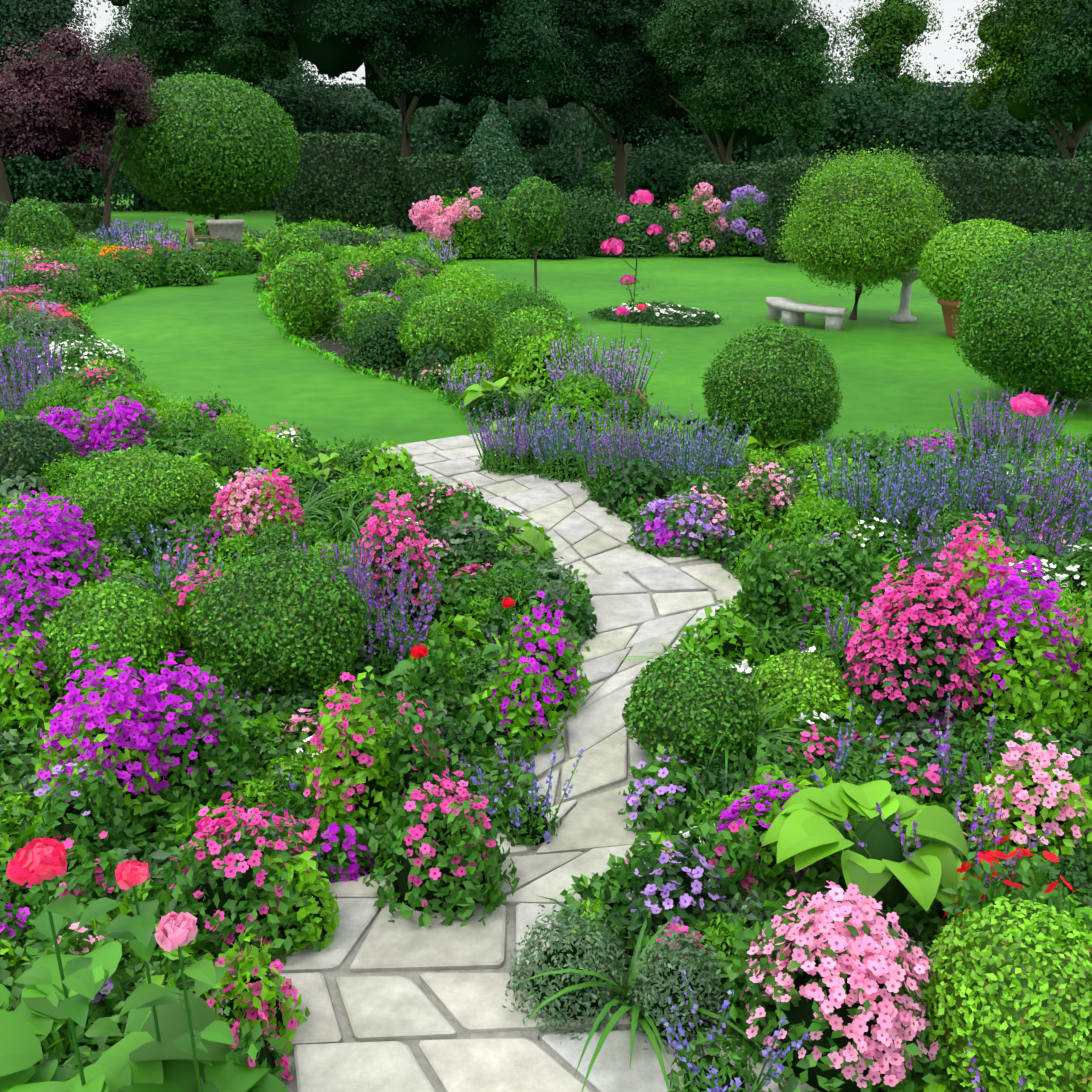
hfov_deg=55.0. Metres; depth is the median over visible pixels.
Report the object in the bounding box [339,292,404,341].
bush
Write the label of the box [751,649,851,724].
round shrub
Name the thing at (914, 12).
poplar tree
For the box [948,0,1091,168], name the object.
tree
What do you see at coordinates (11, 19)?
willow tree
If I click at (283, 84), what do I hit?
shade tree
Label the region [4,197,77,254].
bush
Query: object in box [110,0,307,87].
shade tree crown
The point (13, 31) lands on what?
tree
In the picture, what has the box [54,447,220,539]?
topiary dome
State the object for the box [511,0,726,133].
shade tree crown
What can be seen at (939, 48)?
sky
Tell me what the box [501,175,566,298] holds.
topiary standard
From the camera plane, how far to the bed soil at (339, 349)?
13.76 m
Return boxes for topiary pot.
[937,297,974,338]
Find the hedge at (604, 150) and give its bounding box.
[18,81,1091,193]
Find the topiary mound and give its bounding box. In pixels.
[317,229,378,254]
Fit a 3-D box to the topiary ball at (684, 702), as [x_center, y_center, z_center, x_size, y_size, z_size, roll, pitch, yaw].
[0.651,0.733,4.662,0.625,0.503,0.581,1,20,2]
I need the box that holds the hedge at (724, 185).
[684,161,987,220]
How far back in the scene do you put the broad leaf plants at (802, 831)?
3.59 m
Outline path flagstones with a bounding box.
[200,432,885,1091]
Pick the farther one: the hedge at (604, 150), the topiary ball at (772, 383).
the hedge at (604, 150)
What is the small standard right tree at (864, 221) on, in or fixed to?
on the lawn at (193, 342)
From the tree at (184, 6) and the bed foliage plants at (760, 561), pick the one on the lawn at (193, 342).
the tree at (184, 6)
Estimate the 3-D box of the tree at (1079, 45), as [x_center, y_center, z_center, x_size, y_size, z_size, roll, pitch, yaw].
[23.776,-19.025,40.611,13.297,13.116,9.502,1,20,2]
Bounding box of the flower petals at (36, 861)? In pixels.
[0,219,583,1081]
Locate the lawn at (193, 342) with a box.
[25,194,1091,452]
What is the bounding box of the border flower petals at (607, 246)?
[15,182,778,320]
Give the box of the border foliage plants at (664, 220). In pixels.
[0,178,775,326]
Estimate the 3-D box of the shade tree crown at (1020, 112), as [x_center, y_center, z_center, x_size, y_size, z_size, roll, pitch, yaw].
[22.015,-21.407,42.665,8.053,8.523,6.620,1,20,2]
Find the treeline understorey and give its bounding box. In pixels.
[3,42,1091,212]
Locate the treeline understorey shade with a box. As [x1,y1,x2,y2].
[1,94,1087,210]
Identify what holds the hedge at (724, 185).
on the lawn at (193, 342)
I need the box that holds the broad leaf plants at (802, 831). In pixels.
[272,245,994,1091]
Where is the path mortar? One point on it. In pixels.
(421, 985)
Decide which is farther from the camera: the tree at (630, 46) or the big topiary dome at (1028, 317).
the tree at (630, 46)
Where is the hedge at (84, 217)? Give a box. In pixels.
[0,200,111,241]
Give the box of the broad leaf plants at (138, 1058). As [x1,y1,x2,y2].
[0,238,554,1091]
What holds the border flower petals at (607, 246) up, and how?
on the lawn at (193, 342)
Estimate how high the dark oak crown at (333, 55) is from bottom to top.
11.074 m
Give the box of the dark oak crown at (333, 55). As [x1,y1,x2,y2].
[240,0,576,115]
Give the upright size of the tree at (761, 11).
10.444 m
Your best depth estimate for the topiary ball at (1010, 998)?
2.84 m
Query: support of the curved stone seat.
on the lawn at (193, 342)
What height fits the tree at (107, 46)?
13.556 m
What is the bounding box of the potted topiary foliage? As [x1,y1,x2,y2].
[916,218,1036,301]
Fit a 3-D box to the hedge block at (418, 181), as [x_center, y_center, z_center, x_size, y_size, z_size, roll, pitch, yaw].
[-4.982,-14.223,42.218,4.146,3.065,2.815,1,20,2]
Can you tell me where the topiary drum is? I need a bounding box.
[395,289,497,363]
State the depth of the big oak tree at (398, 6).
44.93 m
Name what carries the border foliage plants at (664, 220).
on the lawn at (193, 342)
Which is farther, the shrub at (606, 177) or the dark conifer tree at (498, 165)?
the shrub at (606, 177)
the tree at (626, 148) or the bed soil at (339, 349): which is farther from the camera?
the tree at (626, 148)
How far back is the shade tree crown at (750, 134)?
44.40 m
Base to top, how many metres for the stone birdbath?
0.860 m
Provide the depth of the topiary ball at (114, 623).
4.99 m
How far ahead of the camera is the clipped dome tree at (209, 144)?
33.02 m
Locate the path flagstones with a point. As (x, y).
(386, 1014)
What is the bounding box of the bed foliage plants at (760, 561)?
[252,217,1091,1091]
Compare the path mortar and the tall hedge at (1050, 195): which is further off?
the tall hedge at (1050, 195)
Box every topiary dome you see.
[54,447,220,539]
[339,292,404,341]
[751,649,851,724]
[951,226,1091,404]
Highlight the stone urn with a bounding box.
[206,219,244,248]
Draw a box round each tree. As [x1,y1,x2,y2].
[0,0,88,84]
[0,0,120,210]
[0,22,165,234]
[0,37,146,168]
[86,14,340,113]
[90,0,309,213]
[105,39,317,98]
[112,68,302,219]
[195,0,592,156]
[461,96,540,218]
[498,0,730,215]
[546,0,729,163]
[633,0,857,174]
[771,135,967,319]
[826,0,943,154]
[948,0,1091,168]
[970,0,1091,120]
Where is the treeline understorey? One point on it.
(998, 131)
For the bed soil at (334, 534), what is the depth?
8.78 m
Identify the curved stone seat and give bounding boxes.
[766,297,846,330]
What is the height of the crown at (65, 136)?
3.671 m
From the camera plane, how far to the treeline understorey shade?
58.64 m
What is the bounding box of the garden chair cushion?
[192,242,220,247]
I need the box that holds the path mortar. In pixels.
[279,435,749,1091]
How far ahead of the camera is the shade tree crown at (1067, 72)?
40.06 m
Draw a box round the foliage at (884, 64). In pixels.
[852,0,927,106]
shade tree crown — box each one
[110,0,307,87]
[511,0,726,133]
[659,0,829,150]
[970,0,1091,131]
[1009,0,1091,119]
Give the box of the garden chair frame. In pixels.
[186,219,221,249]
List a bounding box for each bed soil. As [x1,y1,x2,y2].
[22,258,575,876]
[271,307,910,1005]
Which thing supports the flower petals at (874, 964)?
attached to the bed foliage plants at (760, 561)
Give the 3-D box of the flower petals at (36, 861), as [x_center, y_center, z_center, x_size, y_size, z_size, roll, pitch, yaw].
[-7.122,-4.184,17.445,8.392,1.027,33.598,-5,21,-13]
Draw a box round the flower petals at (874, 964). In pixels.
[258,236,1091,1091]
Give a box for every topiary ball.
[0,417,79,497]
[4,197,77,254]
[25,580,183,706]
[183,547,367,698]
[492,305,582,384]
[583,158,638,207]
[622,647,763,768]
[699,319,843,451]
[914,894,1091,1091]
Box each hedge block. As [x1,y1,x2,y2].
[274,130,397,233]
[386,153,472,231]
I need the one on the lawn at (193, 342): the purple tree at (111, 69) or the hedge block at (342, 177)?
the hedge block at (342, 177)
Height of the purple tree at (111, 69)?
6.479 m
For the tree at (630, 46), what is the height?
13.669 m
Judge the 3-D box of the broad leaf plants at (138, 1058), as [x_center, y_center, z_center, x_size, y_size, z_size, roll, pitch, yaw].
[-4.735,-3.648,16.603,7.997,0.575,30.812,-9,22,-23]
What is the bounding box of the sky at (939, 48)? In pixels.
[58,0,1012,87]
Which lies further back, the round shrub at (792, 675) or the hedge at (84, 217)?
the hedge at (84, 217)
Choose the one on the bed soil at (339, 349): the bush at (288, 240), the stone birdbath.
the bush at (288, 240)
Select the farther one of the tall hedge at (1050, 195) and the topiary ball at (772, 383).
the tall hedge at (1050, 195)
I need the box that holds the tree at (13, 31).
[0,0,88,84]
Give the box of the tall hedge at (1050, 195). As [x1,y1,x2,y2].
[760,150,1091,262]
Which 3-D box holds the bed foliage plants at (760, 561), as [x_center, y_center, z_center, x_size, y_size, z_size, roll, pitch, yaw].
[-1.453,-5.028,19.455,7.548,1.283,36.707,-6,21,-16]
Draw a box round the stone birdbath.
[890,268,926,322]

